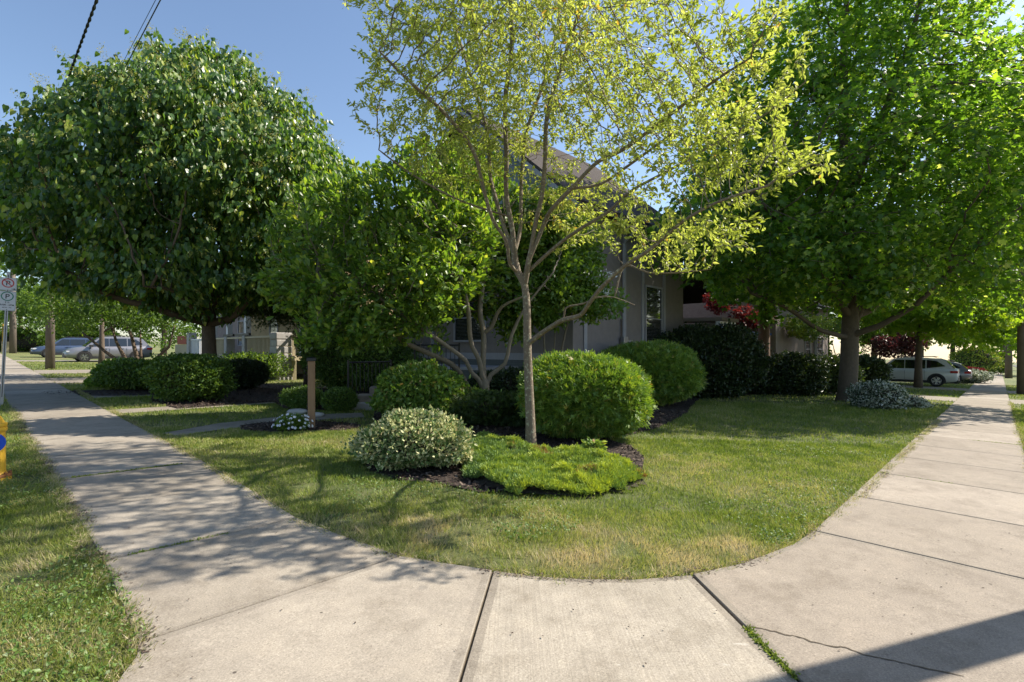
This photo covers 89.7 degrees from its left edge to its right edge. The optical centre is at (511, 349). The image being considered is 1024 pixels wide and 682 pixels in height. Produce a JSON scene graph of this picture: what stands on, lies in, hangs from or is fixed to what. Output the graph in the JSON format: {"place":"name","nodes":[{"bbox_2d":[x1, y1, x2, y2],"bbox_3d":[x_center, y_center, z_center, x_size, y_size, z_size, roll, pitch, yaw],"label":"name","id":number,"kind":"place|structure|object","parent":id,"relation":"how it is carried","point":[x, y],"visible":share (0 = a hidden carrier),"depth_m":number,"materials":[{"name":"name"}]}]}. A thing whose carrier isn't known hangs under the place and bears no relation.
{"place":"outdoors","nodes":[
{"label":"outdoors","id":0,"kind":"place"},
{"bbox_2d":[0,353,1023,681],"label":"pavement","id":1,"kind":"structure","parent":0,"point":[918,557],"depth_m":3.35,"materials":[{"name":"concrete"}]},
{"bbox_2d":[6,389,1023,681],"bbox_3d":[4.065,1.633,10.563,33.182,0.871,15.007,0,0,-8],"label":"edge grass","id":2,"kind":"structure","parent":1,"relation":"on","point":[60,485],"depth_m":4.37,"materials":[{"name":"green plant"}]},
{"bbox_2d":[11,390,1023,652],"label":"soil crumbs","id":3,"kind":"object","parent":1,"relation":"on","point":[349,536],"visible":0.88,"depth_m":3.90,"materials":[{"name":"brown soil"}]},
{"bbox_2d":[46,447,1000,676],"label":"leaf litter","id":4,"kind":"object","parent":1,"relation":"on","point":[497,576],"visible":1,"depth_m":3.30,"materials":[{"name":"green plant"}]},
{"bbox_2d":[71,440,1020,680],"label":"joint weeds","id":5,"kind":"object","parent":1,"relation":"on","point":[766,649],"visible":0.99,"depth_m":2.87,"materials":[{"name":"green plant"}]},
{"bbox_2d":[750,626,962,675],"bbox_3d":[1.799,1.610,2.763,0.979,0.022,0.042,0,0,27],"label":"pavement crack","id":6,"kind":"object","parent":1,"relation":"on","point":[859,652],"visible":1,"depth_m":2.73,"materials":[{"name":"grey concrete"}]},
{"bbox_2d":[0,341,1023,681],"bbox_3d":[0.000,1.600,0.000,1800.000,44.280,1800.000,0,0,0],"label":"ground","id":7,"kind":"structure","parent":0,"point":[156,351],"depth_m":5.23,"materials":[{"name":"green plant"}]},
{"bbox_2d":[1,342,8,351],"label":"utility box","id":8,"kind":"object","parent":7,"relation":"on","point":[7,347],"visible":0.25,"depth_m":53.63,"materials":[{"name":"beige paint"}]},
{"bbox_2d":[0,416,11,481],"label":"fire hydrant","id":9,"kind":"object","parent":7,"relation":"on","point":[4,472],"visible":0.96,"depth_m":5.72,"materials":[{"name":"yellow metal"}]},
{"bbox_2d":[0,272,16,405],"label":"parking sign","id":10,"kind":"object","parent":7,"relation":"on","point":[8,284],"visible":1,"depth_m":11.99,"materials":[{"name":"white metal"}]},
{"bbox_2d":[9,269,16,352],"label":"utility pole","id":11,"kind":"object","parent":7,"relation":"on","point":[12,334],"visible":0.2,"depth_m":50.13,"materials":[{"name":"brown wood"}]},
{"bbox_2d":[0,282,44,332],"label":"street tree","id":12,"kind":"object","parent":7,"relation":"on","point":[19,322],"visible":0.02,"depth_m":61.75,"materials":[{"name":"green plant"}]},
{"bbox_2d":[0,243,56,337],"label":"street tree","id":13,"kind":"object","parent":7,"relation":"on","point":[2,265],"visible":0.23,"depth_m":52.56,"materials":[{"name":"green plant"}]},
{"bbox_2d":[45,292,54,369],"bbox_3d":[-23.458,-3.427,26.145,1.800,9.100,0.397,0,0,43],"label":"utility pole","id":14,"kind":"object","parent":7,"relation":"on","point":[49,350],"visible":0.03,"depth_m":26.01,"materials":[{"name":"brown wood"}]},
{"bbox_2d":[79,0,155,144],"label":"overhead cable","id":15,"kind":"object","parent":14,"relation":"attached to","point":[138,32],"visible":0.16,"depth_m":11.23,"materials":[{"name":"black rubber"}]},
{"bbox_2d":[113,0,160,89],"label":"overhead cable","id":16,"kind":"object","parent":14,"relation":"attached to","point":[141,35],"visible":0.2,"depth_m":10.82,"materials":[{"name":"black rubber"}]},
{"bbox_2d":[0,285,111,345],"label":"street tree","id":17,"kind":"object","parent":7,"relation":"on","point":[41,338],"visible":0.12,"depth_m":55.83,"materials":[{"name":"green plant"}]},
{"bbox_2d":[30,337,92,356],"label":"parked car","id":18,"kind":"object","parent":7,"relation":"on","point":[62,344],"visible":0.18,"depth_m":42.11,"materials":[{"name":"blue paint"}]},
{"bbox_2d":[0,331,126,351],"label":"boundary hedge","id":19,"kind":"object","parent":7,"relation":"on","point":[23,345],"visible":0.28,"depth_m":56.85,"materials":[{"name":"green plant"}]},
{"bbox_2d":[14,269,161,364],"bbox_3d":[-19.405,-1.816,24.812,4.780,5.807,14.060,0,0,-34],"label":"sapling","id":20,"kind":"object","parent":7,"relation":"on","point":[101,356],"visible":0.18,"depth_m":20.32,"materials":[{"name":"green plant"}]},
{"bbox_2d":[83,356,130,388],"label":"weigela shrub","id":21,"kind":"object","parent":7,"relation":"on","point":[91,383],"visible":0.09,"depth_m":16.46,"materials":[{"name":"green plant"}]},
{"bbox_2d":[70,305,161,344],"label":"street tree","id":22,"kind":"object","parent":7,"relation":"on","point":[145,335],"visible":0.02,"depth_m":64.07,"materials":[{"name":"green plant"}]},
{"bbox_2d":[11,284,221,358],"bbox_3d":[-15.911,-0.866,21.273,5.079,4.280,7.356,0,0,42],"label":"ornamental tree","id":23,"kind":"object","parent":7,"relation":"on","point":[120,320],"visible":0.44,"depth_m":20.29,"materials":[{"name":"green plant"}]},
{"bbox_2d":[117,309,201,353],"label":"street tree","id":24,"kind":"object","parent":7,"relation":"on","point":[164,333],"visible":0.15,"depth_m":59.92,"materials":[{"name":"green plant"}]},
{"bbox_2d":[175,297,243,354],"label":"house","id":25,"kind":"structure","parent":7,"relation":"on","point":[192,345],"depth_m":36.94,"materials":[{"name":"brick"}]},
{"bbox_2d":[238,320,243,345],"bbox_3d":[-19.444,-1.142,36.933,1.200,1.800,0.080,0,0,43],"label":"window","id":26,"kind":"structure","parent":25,"relation":"in","point":[240,323],"depth_m":37.02,"materials":[{"name":"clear glass"}]},
{"bbox_2d":[91,387,353,412],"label":"side walk","id":27,"kind":"structure","parent":7,"relation":"on","point":[134,410],"depth_m":12.04,"materials":[{"name":"concrete"}]},
{"bbox_2d":[220,349,292,379],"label":"golden shrub","id":28,"kind":"object","parent":7,"relation":"on","point":[266,359],"visible":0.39,"depth_m":21.89,"materials":[{"name":"green plant"}]},
{"bbox_2d":[163,413,363,435],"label":"front walk","id":29,"kind":"structure","parent":7,"relation":"on","point":[217,426],"depth_m":10.07,"materials":[{"name":"concrete"}]},
{"bbox_2d":[307,412,324,416],"bbox_3d":[-4.330,1.443,11.373,0.407,0.101,0.221,0,0,0],"label":"garden stone","id":30,"kind":"object","parent":29,"relation":"on","point":[318,414],"visible":0.58,"depth_m":11.30,"materials":[{"name":"stone"}]},
{"bbox_2d":[270,332,291,379],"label":"stone pillar","id":31,"kind":"structure","parent":7,"relation":"on","point":[282,339],"depth_m":22.46,"materials":[{"name":"stone"}]},
{"bbox_2d":[239,199,342,385],"bbox_3d":[-8.074,-3.147,19.522,5.251,9.222,4.639,0,0,0],"label":"dark cedar","id":32,"kind":"object","parent":7,"relation":"on","point":[278,316],"visible":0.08,"depth_m":18.61,"materials":[{"name":"green plant"}]},
{"bbox_2d":[287,408,307,413],"bbox_3d":[-4.883,1.419,11.744,0.495,0.122,0.268,0,0,0],"label":"garden stone","id":33,"kind":"object","parent":7,"relation":"on","point":[301,411],"visible":0.86,"depth_m":11.66,"materials":[{"name":"stone"}]},
{"bbox_2d":[215,223,394,380],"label":"porch house","id":34,"kind":"structure","parent":7,"relation":"on","point":[257,341],"depth_m":27.62,"materials":[{"name":"white wood"}]},
{"bbox_2d":[269,320,277,335],"bbox_3d":[-13.796,-1.346,29.805,1.200,1.700,0.080,0,0,43],"label":"window","id":35,"kind":"structure","parent":34,"relation":"in","point":[272,328],"depth_m":29.84,"materials":[{"name":"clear glass"}]},
{"bbox_2d":[44,383,769,492],"bbox_3d":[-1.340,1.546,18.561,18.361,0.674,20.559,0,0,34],"label":"bark mulch","id":36,"kind":"object","parent":7,"relation":"on","point":[475,483],"visible":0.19,"depth_m":9.94,"materials":[{"name":"brown wood"}]},
{"bbox_2d":[88,357,153,389],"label":"privet shrub","id":37,"kind":"object","parent":36,"relation":"on","point":[121,373],"visible":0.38,"depth_m":15.78,"materials":[{"name":"green plant"}]},
{"bbox_2d":[0,19,374,355],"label":"lilac tree","id":38,"kind":"object","parent":36,"relation":"on","point":[229,171],"visible":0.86,"depth_m":12.63,"materials":[{"name":"green plant"}]},
{"bbox_2d":[135,352,240,401],"bbox_3d":[-8.528,0.737,13.739,2.329,1.356,2.087,0,0,0],"label":"privet shrub","id":39,"kind":"object","parent":36,"relation":"on","point":[184,376],"visible":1,"depth_m":13.14,"materials":[{"name":"green plant"}]},
{"bbox_2d":[226,356,272,388],"bbox_3d":[-9.169,0.831,17.620,1.885,1.197,1.852,0,0,0],"label":"yew ball","id":40,"kind":"object","parent":36,"relation":"on","point":[255,373],"visible":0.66,"depth_m":17.26,"materials":[{"name":"green plant"}]},
{"bbox_2d":[271,413,313,430],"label":"petunia clump","id":41,"kind":"object","parent":36,"relation":"on","point":[282,422],"visible":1,"depth_m":9.37,"materials":[{"name":"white plant"}]},
{"bbox_2d":[277,385,322,408],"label":"boxwood shrub","id":42,"kind":"object","parent":36,"relation":"on","point":[294,397],"visible":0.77,"depth_m":12.34,"materials":[{"name":"green plant"}]},
{"bbox_2d":[306,356,316,427],"bbox_3d":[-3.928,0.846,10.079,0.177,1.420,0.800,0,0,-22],"label":"wooden post","id":43,"kind":"object","parent":36,"relation":"on","point":[311,360],"visible":0.93,"depth_m":9.73,"materials":[{"name":"brown wood"}]},
{"bbox_2d":[288,314,362,388],"bbox_3d":[-6.191,0.005,18.533,3.192,3.029,2.788,0,0,0],"label":"climbing shrub","id":44,"kind":"object","parent":36,"relation":"on","point":[327,362],"visible":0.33,"depth_m":17.74,"materials":[{"name":"green plant"}]},
{"bbox_2d":[319,386,359,411],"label":"boxwood shrub","id":45,"kind":"object","parent":36,"relation":"on","point":[338,399],"visible":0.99,"depth_m":12.22,"materials":[{"name":"green plant"}]},
{"bbox_2d":[351,386,376,409],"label":"stone steps","id":46,"kind":"structure","parent":36,"relation":"on","point":[363,398],"depth_m":13.03,"materials":[{"name":"stone"}]},
{"bbox_2d":[347,360,391,393],"bbox_3d":[-3.804,0.915,13.800,1.261,1.260,0.040,0,0,-41],"label":"iron railing","id":47,"kind":"object","parent":46,"relation":"attached to","point":[368,362],"visible":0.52,"depth_m":13.62,"materials":[{"name":"black metal"}]},
{"bbox_2d":[335,332,426,390],"bbox_3d":[-4.438,0.350,17.877,3.652,2.418,2.566,0,0,0],"label":"climbing shrub","id":48,"kind":"object","parent":36,"relation":"on","point":[396,356],"visible":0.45,"depth_m":17.20,"materials":[{"name":"green plant"}]},
{"bbox_2d":[339,402,478,471],"bbox_3d":[-1.372,1.181,6.865,1.880,0.879,1.370,0,0,0],"label":"euonymus shrub","id":49,"kind":"object","parent":36,"relation":"on","point":[411,438],"visible":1,"depth_m":6.49,"materials":[{"name":"green plant"}]},
{"bbox_2d":[365,358,470,417],"bbox_3d":[-2.023,0.901,11.287,2.282,1.440,2.093,0,0,0],"label":"dogwood shrub","id":50,"kind":"object","parent":36,"relation":"on","point":[425,384],"visible":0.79,"depth_m":10.64,"materials":[{"name":"green plant"}]},
{"bbox_2d":[249,131,591,391],"bbox_3d":[-1.460,-1.505,11.703,8.022,6.424,3.831,0,0,-30],"label":"magnolia tree","id":51,"kind":"object","parent":36,"relation":"on","point":[423,261],"visible":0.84,"depth_m":10.48,"materials":[{"name":"green plant"}]},
{"bbox_2d":[459,383,501,396],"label":"hydrangea shrub","id":52,"kind":"object","parent":36,"relation":"on","point":[472,389],"visible":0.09,"depth_m":11.30,"materials":[{"name":"green plant"}]},
{"bbox_2d":[442,388,525,426],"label":"shrub","id":53,"kind":"object","parent":36,"relation":"on","point":[487,407],"visible":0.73,"depth_m":10.37,"materials":[{"name":"green plant"}]},
{"bbox_2d":[466,365,523,395],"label":"groundcover shrub","id":54,"kind":"object","parent":36,"relation":"on","point":[503,379],"visible":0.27,"depth_m":13.32,"materials":[{"name":"green plant"}]},
{"bbox_2d":[460,430,648,497],"bbox_3d":[0.460,1.464,7.171,2.516,0.337,3.438,0,0,0],"label":"juniper mat","id":55,"kind":"object","parent":36,"relation":"on","point":[516,464],"visible":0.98,"depth_m":6.16,"materials":[{"name":"green plant"}]},
{"bbox_2d":[486,188,630,354],"bbox_3d":[1.127,-1.267,13.299,3.872,5.800,2.607,0,0,0],"label":"flowering tree","id":56,"kind":"object","parent":36,"relation":"on","point":[574,287],"visible":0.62,"depth_m":12.86,"materials":[{"name":"green plant"}]},
{"bbox_2d":[514,349,657,439],"bbox_3d":[1.376,0.859,9.602,2.732,1.762,2.766,0,0,0],"label":"yew shrub","id":57,"kind":"object","parent":36,"relation":"on","point":[583,395],"visible":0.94,"depth_m":8.68,"materials":[{"name":"green plant"}]},
{"bbox_2d":[342,0,844,443],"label":"young tree","id":58,"kind":"object","parent":36,"relation":"on","point":[551,103],"visible":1,"depth_m":6.56,"materials":[{"name":"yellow plant"}]},
{"bbox_2d":[581,436,607,449],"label":"perennial plant","id":59,"kind":"object","parent":36,"relation":"on","point":[594,442],"visible":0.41,"depth_m":7.45,"materials":[{"name":"green plant"}]},
{"bbox_2d":[596,338,707,406],"bbox_3d":[4.051,0.699,15.777,3.977,2.093,3.214,0,0,0],"label":"yew shrub","id":60,"kind":"object","parent":36,"relation":"on","point":[676,371],"visible":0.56,"depth_m":14.59,"materials":[{"name":"green plant"}]},
{"bbox_2d":[656,318,781,399],"bbox_3d":[7.120,0.392,18.742,4.662,3.023,3.012,0,0,0],"label":"rhododendron","id":61,"kind":"object","parent":36,"relation":"on","point":[733,357],"visible":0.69,"depth_m":17.92,"materials":[{"name":"green plant"}]},
{"bbox_2d":[702,292,774,331],"bbox_3d":[11.866,-0.655,26.960,3.707,5.182,2.375,0,0,0],"label":"japanese maple","id":62,"kind":"object","parent":36,"relation":"on","point":[744,319],"visible":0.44,"depth_m":26.86,"materials":[{"name":"red plant"}]},
{"bbox_2d":[745,359,794,394],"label":"hedge shrub","id":63,"kind":"object","parent":36,"relation":"on","point":[770,386],"visible":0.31,"depth_m":20.47,"materials":[{"name":"green plant"}]},
{"bbox_2d":[685,163,861,355],"bbox_3d":[11.818,-3.772,23.867,7.925,11.428,7.553,0,0,0],"label":"shade tree","id":64,"kind":"object","parent":36,"relation":"on","point":[765,320],"visible":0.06,"depth_m":23.17,"materials":[{"name":"green plant"}]},
{"bbox_2d":[768,349,832,395],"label":"hedge shrub","id":65,"kind":"object","parent":36,"relation":"on","point":[808,374],"visible":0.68,"depth_m":20.54,"materials":[{"name":"green plant"}]},
{"bbox_2d":[783,312,841,355],"bbox_3d":[16.503,-0.022,27.928,4.021,4.192,3.242,0,0,0],"label":"tree","id":66,"kind":"object","parent":36,"relation":"on","point":[798,327],"visible":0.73,"depth_m":27.65,"materials":[{"name":"green plant"}]},
{"bbox_2d":[817,352,869,393],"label":"hedge shrub","id":67,"kind":"object","parent":36,"relation":"on","point":[833,360],"visible":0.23,"depth_m":21.58,"materials":[{"name":"green plant"}]},
{"bbox_2d":[859,353,897,383],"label":"hedge shrub","id":68,"kind":"object","parent":36,"relation":"on","point":[879,368],"visible":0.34,"depth_m":24.10,"materials":[{"name":"green plant"}]},
{"bbox_2d":[0,429,896,681],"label":"clover","id":69,"kind":"object","parent":7,"relation":"on","point":[24,672],"visible":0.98,"depth_m":3.24,"materials":[{"name":"green plant"}]},
{"bbox_2d":[440,364,517,386],"bbox_3d":[-2.361,1.159,17.590,5.320,1.230,1.840,0,0,43],"label":"entrance landing","id":70,"kind":"object","parent":7,"relation":"on","point":[464,369],"visible":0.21,"depth_m":15.57,"materials":[{"name":"concrete"}]},
{"bbox_2d":[414,343,459,369],"bbox_3d":[-2.005,0.382,13.800,1.240,1.110,0.040,0,0,-19],"label":"iron railing","id":71,"kind":"object","parent":70,"relation":"on","point":[454,345],"visible":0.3,"depth_m":13.83,"materials":[{"name":"black metal"}]},
{"bbox_2d":[380,107,738,368],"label":"house","id":72,"kind":"structure","parent":7,"relation":"on","point":[656,309],"depth_m":17.42,"materials":[{"name":"beige paint"}]},
{"bbox_2d":[453,293,486,341],"bbox_3d":[-1.475,-1.106,18.019,1.700,1.700,0.080,0,0,43],"label":"window","id":73,"kind":"structure","parent":72,"relation":"in","point":[460,334],"depth_m":18.19,"materials":[{"name":"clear glass"}]},
{"bbox_2d":[644,285,662,341],"bbox_3d":[5.078,-1.086,18.443,0.080,2.340,1.260,0,0,43],"label":"window","id":74,"kind":"structure","parent":72,"relation":"in","point":[653,295],"depth_m":18.39,"materials":[{"name":"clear glass"}]},
{"bbox_2d":[683,264,834,355],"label":"brick house","id":75,"kind":"structure","parent":7,"relation":"on","point":[693,307],"depth_m":30.57,"materials":[{"name":"brick"}]},
{"bbox_2d":[805,336,810,354],"bbox_3d":[18.291,-0.006,31.837,0.080,1.600,1.200,0,0,43],"label":"window","id":76,"kind":"structure","parent":75,"relation":"in","point":[807,344],"depth_m":31.90,"materials":[{"name":"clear glass"}]},
{"bbox_2d":[816,337,822,355],"bbox_3d":[20.317,-0.006,33.981,0.080,1.600,1.500,0,0,43],"label":"window","id":77,"kind":"structure","parent":75,"relation":"in","point":[820,345],"depth_m":33.97,"materials":[{"name":"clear glass"}]},
{"bbox_2d":[627,0,1023,401],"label":"maple tree","id":78,"kind":"object","parent":7,"relation":"on","point":[865,250],"visible":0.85,"depth_m":16.02,"materials":[{"name":"green plant"}]},
{"bbox_2d":[817,276,888,354],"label":"distant tree","id":79,"kind":"object","parent":7,"relation":"on","point":[830,343],"visible":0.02,"depth_m":42.72,"materials":[{"name":"green plant"}]},
{"bbox_2d":[843,378,912,409],"bbox_3d":[11.591,1.431,16.306,1.769,1.052,1.780,0,0,0],"label":"wintercreeper","id":80,"kind":"object","parent":7,"relation":"on","point":[874,394],"visible":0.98,"depth_m":15.93,"materials":[{"name":"green plant"}]},
{"bbox_2d":[830,302,930,356],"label":"distant tree","id":81,"kind":"object","parent":7,"relation":"on","point":[861,343],"visible":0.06,"depth_m":45.25,"materials":[{"name":"green plant"}]},
{"bbox_2d":[861,331,930,359],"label":"purple tree","id":82,"kind":"object","parent":7,"relation":"on","point":[899,343],"visible":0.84,"depth_m":40.37,"materials":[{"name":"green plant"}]},
{"bbox_2d":[904,394,937,407],"bbox_3d":[13.019,1.728,16.996,1.616,0.500,1.505,0,0,0],"label":"wintercreeper","id":83,"kind":"object","parent":7,"relation":"on","point":[919,402],"visible":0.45,"depth_m":16.62,"materials":[{"name":"green plant"}]},
{"bbox_2d":[886,356,959,386],"bbox_3d":[24.465,1.313,31.797,4.778,1.777,2.200,0,0,43],"label":"parked car","id":84,"kind":"object","parent":7,"relation":"on","point":[937,372],"visible":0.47,"depth_m":30.50,"materials":[{"name":"grey paint"}]},
{"bbox_2d":[859,213,1023,387],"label":"roadside tree","id":85,"kind":"object","parent":7,"relation":"on","point":[919,326],"visible":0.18,"depth_m":26.54,"materials":[{"name":"green plant"}]},
{"bbox_2d":[922,319,984,361],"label":"distant tree","id":86,"kind":"object","parent":7,"relation":"on","point":[951,348],"visible":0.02,"depth_m":56.43,"materials":[{"name":"green plant"}]},
{"bbox_2d":[948,360,971,383],"bbox_3d":[29.581,1.549,36.497,4.528,1.557,2.160,0,0,43],"label":"parked car","id":87,"kind":"object","parent":7,"relation":"on","point":[965,373],"visible":0.17,"depth_m":34.65,"materials":[{"name":"grey paint"}]},
{"bbox_2d":[936,341,999,347],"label":"distant tree","id":88,"kind":"object","parent":7,"relation":"on","point":[965,347],"visible":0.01,"depth_m":81.09,"materials":[{"name":"green plant"}]},
{"bbox_2d":[924,30,1023,359],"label":"overhanging maple","id":89,"kind":"object","parent":7,"relation":"on","point":[1013,332],"depth_m":33.68,"materials":[{"name":"green plant"}]},
{"bbox_2d":[948,346,1004,371],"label":"round shrub","id":90,"kind":"object","parent":7,"relation":"on","point":[977,357],"visible":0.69,"depth_m":54.76,"materials":[{"name":"green plant"}]},
{"bbox_2d":[966,366,987,370],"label":"barberry shrub","id":91,"kind":"object","parent":7,"relation":"on","point":[978,368],"visible":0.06,"depth_m":43.48,"materials":[{"name":"red plant"}]},
{"bbox_2d":[959,368,996,382],"bbox_3d":[32.697,1.924,36.957,3.525,1.186,3.667,0,0,0],"label":"flowering border","id":92,"kind":"object","parent":7,"relation":"on","point":[978,376],"visible":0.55,"depth_m":35.95,"materials":[{"name":"white plant"}]},
{"bbox_2d":[990,347,1014,374],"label":"round shrub","id":93,"kind":"object","parent":7,"relation":"on","point":[1003,369],"visible":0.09,"depth_m":60.22,"materials":[{"name":"green plant"}]},
{"bbox_2d":[1005,344,1012,377],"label":"utility pole","id":94,"kind":"object","parent":7,"relation":"on","point":[1008,367],"visible":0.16,"depth_m":48.89,"materials":[{"name":"brown wood"}]},
{"bbox_2d":[1016,203,1023,394],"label":"utility pole","id":95,"kind":"object","parent":7,"relation":"on","point":[1020,363],"visible":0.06,"depth_m":25.23,"materials":[{"name":"brown wood"}]},
{"bbox_2d":[0,0,1023,362],"label":"sky","id":96,"kind":"structure","parent":0,"point":[309,42],"materials":[{"name":"blue"}]},
{"bbox_2d":[14,360,1023,403],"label":"driveway","id":97,"kind":"structure","parent":0,"point":[66,380],"depth_m":24.03,"materials":[{"name":"concrete"}]},
{"bbox_2d":[62,335,152,361],"bbox_3d":[-28.920,-0.040,36.903,2.240,1.857,4.928,0,0,43],"label":"parked car","id":98,"kind":"object","parent":97,"relation":"on","point":[87,351],"visible":0.66,"depth_m":36.27,"materials":[{"name":"grey paint"}]},
{"bbox_3d":[8.600,-2.638,-6.200,1.800,9.100,0.365,0,0,43],"label":"utility pole","id":99,"kind":"object","parent":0,"visible":0},
{"bbox_2d":[66,0,97,80],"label":"overhead cable","id":100,"kind":"object","parent":99,"relation":"attached to","point":[84,33],"visible":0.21,"depth_m":11.23,"materials":[{"name":"black rubber"}]}
]}

